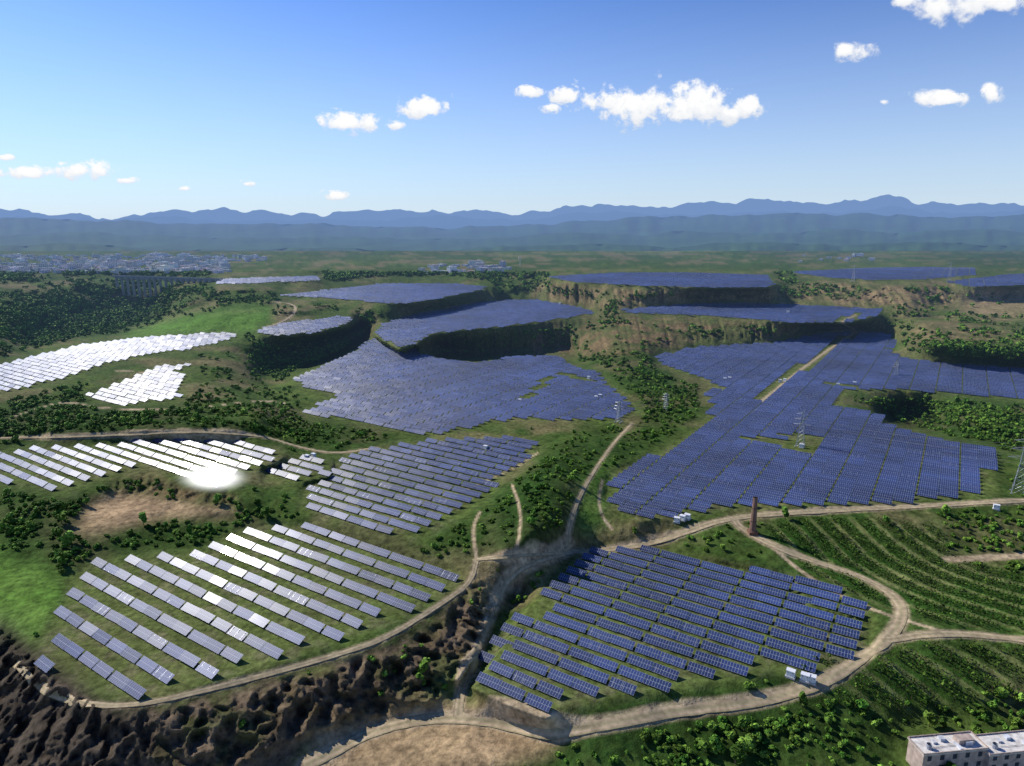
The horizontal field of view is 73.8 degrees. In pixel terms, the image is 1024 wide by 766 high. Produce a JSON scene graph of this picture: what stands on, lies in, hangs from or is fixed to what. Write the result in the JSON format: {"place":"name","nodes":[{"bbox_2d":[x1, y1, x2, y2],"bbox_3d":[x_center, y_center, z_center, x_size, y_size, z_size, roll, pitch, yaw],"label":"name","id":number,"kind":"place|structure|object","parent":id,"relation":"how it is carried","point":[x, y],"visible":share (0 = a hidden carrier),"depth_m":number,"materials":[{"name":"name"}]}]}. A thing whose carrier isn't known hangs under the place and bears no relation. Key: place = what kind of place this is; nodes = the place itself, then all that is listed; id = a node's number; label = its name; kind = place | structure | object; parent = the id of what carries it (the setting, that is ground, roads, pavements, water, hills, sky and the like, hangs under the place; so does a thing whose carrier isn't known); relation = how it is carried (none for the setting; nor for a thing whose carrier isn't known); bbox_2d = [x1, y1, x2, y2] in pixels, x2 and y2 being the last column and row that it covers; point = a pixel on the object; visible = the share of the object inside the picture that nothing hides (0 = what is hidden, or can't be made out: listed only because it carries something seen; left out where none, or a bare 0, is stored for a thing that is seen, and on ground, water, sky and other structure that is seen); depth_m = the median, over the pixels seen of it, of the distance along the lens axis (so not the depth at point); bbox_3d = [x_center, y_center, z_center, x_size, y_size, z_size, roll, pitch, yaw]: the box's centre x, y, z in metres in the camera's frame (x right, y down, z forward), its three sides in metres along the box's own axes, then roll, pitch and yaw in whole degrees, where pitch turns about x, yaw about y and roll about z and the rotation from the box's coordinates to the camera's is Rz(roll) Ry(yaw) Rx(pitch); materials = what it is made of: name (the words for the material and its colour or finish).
{"place":"outdoors","nodes":[
{"label":"outdoors","id":0,"kind":"place"},
{"bbox_2d":[0,332,236,390],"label":"solar field","id":1,"kind":"structure","parent":0,"point":[114,346],"depth_m":700.00,"materials":[{"name":"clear glass"}]},
{"bbox_2d":[0,438,275,490],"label":"solar field","id":2,"kind":"structure","parent":0,"point":[48,474],"depth_m":413.24,"materials":[{"name":"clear glass"}]},
{"bbox_2d":[85,363,190,405],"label":"solar field","id":3,"kind":"structure","parent":0,"point":[159,380],"depth_m":567.24,"materials":[{"name":"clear glass"}]},
{"bbox_2d":[216,276,319,283],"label":"solar field","id":4,"kind":"structure","parent":0,"point":[264,279],"depth_m":1171.19,"materials":[{"name":"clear glass"}]},
{"bbox_2d":[257,315,351,335],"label":"solar field","id":5,"kind":"structure","parent":0,"point":[309,325],"depth_m":851.82,"materials":[{"name":"blue glass"}]},
{"bbox_2d":[280,283,486,303],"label":"solar field","id":6,"kind":"structure","parent":0,"point":[397,293],"depth_m":1104.55,"materials":[{"name":"blue glass"}]},
{"bbox_2d":[0,251,1023,765],"bbox_3d":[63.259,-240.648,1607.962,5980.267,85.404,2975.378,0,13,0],"label":"ground","id":7,"kind":"structure","parent":0,"point":[294,717],"depth_m":328.23,"materials":[{"name":"green plant"}]},
{"bbox_2d":[111,275,222,296],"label":"railway viaduct","id":8,"kind":"object","parent":7,"relation":"on","point":[132,278],"visible":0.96,"depth_m":1212.85,"materials":[{"name":"concrete"}]},
{"bbox_2d":[195,470,229,484],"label":"sun glare","id":9,"kind":"object","parent":7,"relation":"on","point":[212,477],"visible":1,"depth_m":375.83,"materials":[{"name":"white"}]},
{"bbox_2d":[34,522,459,699],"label":"solar field","id":10,"kind":"structure","parent":7,"relation":"on","point":[105,670],"depth_m":278.23,"materials":[{"name":"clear glass"}]},
{"bbox_2d":[264,454,323,480],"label":"solar field","id":11,"kind":"structure","parent":7,"relation":"on","point":[297,469],"depth_m":408.74,"materials":[{"name":"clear glass"}]},
{"bbox_2d":[306,435,538,533],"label":"solar field","id":12,"kind":"structure","parent":7,"relation":"on","point":[378,517],"depth_m":398.34,"materials":[{"name":"blue glass"}]},
{"bbox_2d":[0,252,874,273],"bbox_3d":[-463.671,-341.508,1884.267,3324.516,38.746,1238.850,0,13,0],"label":"town buildings","id":13,"kind":"structure","parent":7,"relation":"on","point":[179,262],"depth_m":1605.89,"materials":[{"name":"concrete"}]},
{"bbox_2d":[293,338,634,434],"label":"solar field","id":14,"kind":"structure","parent":7,"relation":"on","point":[356,366],"depth_m":608.29,"materials":[{"name":"blue glass"}]},
{"bbox_2d":[375,299,593,346],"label":"solar field","id":15,"kind":"structure","parent":7,"relation":"on","point":[508,310],"depth_m":974.00,"materials":[{"name":"blue glass"}]},
{"bbox_2d":[0,267,1022,342],"bbox_3d":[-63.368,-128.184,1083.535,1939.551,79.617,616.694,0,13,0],"label":"trees","id":16,"kind":"object","parent":7,"relation":"on","point":[100,319],"visible":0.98,"depth_m":1076.76,"materials":[{"name":"green plant"}]},
{"bbox_2d":[0,301,1023,513],"bbox_3d":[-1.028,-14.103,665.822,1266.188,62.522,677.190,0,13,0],"label":"trees","id":17,"kind":"object","parent":7,"relation":"on","point":[984,413],"visible":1,"depth_m":554.09,"materials":[{"name":"green plant"}]},
{"bbox_2d":[0,448,1023,765],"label":"trees","id":18,"kind":"object","parent":7,"relation":"on","point":[742,746],"visible":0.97,"depth_m":313.57,"materials":[{"name":"green plant"}]},
{"bbox_2d":[0,301,1023,765],"bbox_3d":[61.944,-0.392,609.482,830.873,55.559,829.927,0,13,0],"label":"road dirt tracks","id":19,"kind":"object","parent":7,"relation":"on","point":[886,639],"visible":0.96,"depth_m":244.34},
{"bbox_2d":[614,401,622,423],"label":"transmission pylon","id":20,"kind":"object","parent":7,"relation":"on","point":[619,405],"visible":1,"depth_m":514.50,"materials":[{"name":"metal"}]},
{"bbox_2d":[662,393,669,410],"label":"transmission pylon","id":21,"kind":"object","parent":7,"relation":"on","point":[666,401],"visible":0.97,"depth_m":547.32,"materials":[{"name":"metal"}]},
{"bbox_2d":[673,516,679,523],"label":"inverter cabinet","id":22,"kind":"object","parent":7,"relation":"on","point":[676,519],"visible":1,"depth_m":345.42,"materials":[{"name":"metal"}]},
{"bbox_2d":[679,514,685,521],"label":"inverter cabinet","id":23,"kind":"object","parent":7,"relation":"on","point":[682,517],"visible":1,"depth_m":346.34,"materials":[{"name":"metal"}]},
{"bbox_2d":[684,513,690,520],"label":"inverter cabinet","id":24,"kind":"object","parent":7,"relation":"on","point":[688,516],"visible":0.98,"depth_m":346.86,"materials":[{"name":"metal"}]},
{"bbox_2d":[747,496,757,535],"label":"brick chimney","id":25,"kind":"object","parent":7,"relation":"on","point":[751,530],"visible":1,"depth_m":334.48,"materials":[{"name":"brown brick"}]},
{"bbox_2d":[785,667,795,680],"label":"inverter cabinet","id":26,"kind":"object","parent":7,"relation":"on","point":[790,674],"visible":1,"depth_m":241.16,"materials":[{"name":"metal"}]},
{"bbox_2d":[793,412,810,446],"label":"transmission pylon","id":27,"kind":"object","parent":7,"relation":"on","point":[801,428],"visible":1,"depth_m":456.83,"materials":[{"name":"metal"}]},
{"bbox_2d":[615,366,1023,463],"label":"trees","id":28,"kind":"object","parent":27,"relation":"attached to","point":[870,430],"visible":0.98,"depth_m":439.87,"materials":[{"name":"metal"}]},
{"bbox_2d":[799,671,810,683],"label":"inverter cabinet","id":29,"kind":"object","parent":7,"relation":"on","point":[804,677],"visible":1,"depth_m":239.80,"materials":[{"name":"metal"}]},
{"bbox_2d":[809,673,816,685],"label":"inverter cabinet","id":30,"kind":"object","parent":7,"relation":"on","point":[812,679],"visible":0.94,"depth_m":239.20,"materials":[{"name":"metal"}]},
{"bbox_2d":[769,514,1023,710],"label":"vineyard rows","id":31,"kind":"object","parent":7,"relation":"on","point":[774,532],"visible":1,"depth_m":293.40,"materials":[{"name":"green plant"}]},
{"bbox_2d":[906,730,1023,765],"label":"concrete building","id":32,"kind":"structure","parent":7,"relation":"on","point":[971,748],"depth_m":212.86,"materials":[{"name":"white concrete"}]},
{"bbox_2d":[992,503,999,510],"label":"inverter cabinet","id":33,"kind":"object","parent":7,"relation":"on","point":[996,507],"visible":1,"depth_m":361.42,"materials":[{"name":"metal"}]},
{"bbox_2d":[1007,439,1023,496],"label":"transmission pylon","id":34,"kind":"object","parent":7,"relation":"on","point":[1018,470],"visible":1,"depth_m":381.05,"materials":[{"name":"metal"}]},
{"bbox_2d":[0,213,1023,239],"bbox_3d":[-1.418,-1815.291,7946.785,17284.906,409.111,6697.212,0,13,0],"label":"mountain range","id":35,"kind":"structure","parent":0,"point":[756,224],"depth_m":9083.40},
{"bbox_2d":[0,229,1023,250],"bbox_3d":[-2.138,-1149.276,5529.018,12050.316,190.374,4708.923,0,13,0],"label":"hills","id":36,"kind":"structure","parent":0,"point":[834,237],"depth_m":6258.56,"materials":[{"name":"blue"}]},
{"bbox_2d":[0,0,1023,199],"bbox_3d":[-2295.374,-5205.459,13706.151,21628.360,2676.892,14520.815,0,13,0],"label":"cloud","id":37,"kind":"structure","parent":0,"point":[698,101],"depth_m":15155.23,"materials":[{"name":"white"}]},
{"bbox_2d":[0,194,1023,221],"bbox_3d":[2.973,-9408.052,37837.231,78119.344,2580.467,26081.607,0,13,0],"label":"mountain range","id":38,"kind":"structure","parent":0,"point":[223,214],"depth_m":44859.42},
{"bbox_2d":[0,242,1023,250],"bbox_3d":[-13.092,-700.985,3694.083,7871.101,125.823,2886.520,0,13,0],"label":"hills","id":39,"kind":"structure","parent":0,"point":[902,246],"depth_m":4357.19,"materials":[{"name":"blue"}]},
{"bbox_2d":[0,0,1023,219],"label":"sky","id":40,"kind":"structure","parent":0,"point":[211,98],"materials":[{"name":"blue"}]},
{"bbox_2d":[11,205,1023,228],"bbox_3d":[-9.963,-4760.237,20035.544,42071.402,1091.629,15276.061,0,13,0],"label":"mountain range","id":41,"kind":"structure","parent":0,"point":[445,221],"depth_m":24291.64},
{"bbox_2d":[549,272,775,287],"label":"solar field","id":42,"kind":"structure","parent":0,"point":[693,279],"depth_m":1110.29,"materials":[{"name":"blue glass"}]},
{"bbox_2d":[475,545,867,711],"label":"solar field","id":43,"kind":"structure","parent":0,"point":[546,687],"depth_m":270.13,"materials":[{"name":"blue glass"}]},
{"bbox_2d":[621,303,882,322],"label":"solar field","id":44,"kind":"structure","parent":0,"point":[798,312],"depth_m":946.12,"materials":[{"name":"blue glass"}]},
{"bbox_2d":[606,331,1023,518],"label":"solar field","id":45,"kind":"structure","parent":0,"point":[718,456],"depth_m":468.27,"materials":[{"name":"blue glass"}]},
{"bbox_2d":[793,267,975,279],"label":"solar field","id":46,"kind":"structure","parent":0,"point":[888,273],"depth_m":1263.07,"materials":[{"name":"blue glass"}]},
{"bbox_2d":[947,273,1023,286],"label":"solar field","id":47,"kind":"structure","parent":0,"point":[1008,279],"depth_m":1120.78,"materials":[{"name":"blue glass"}]}
]}

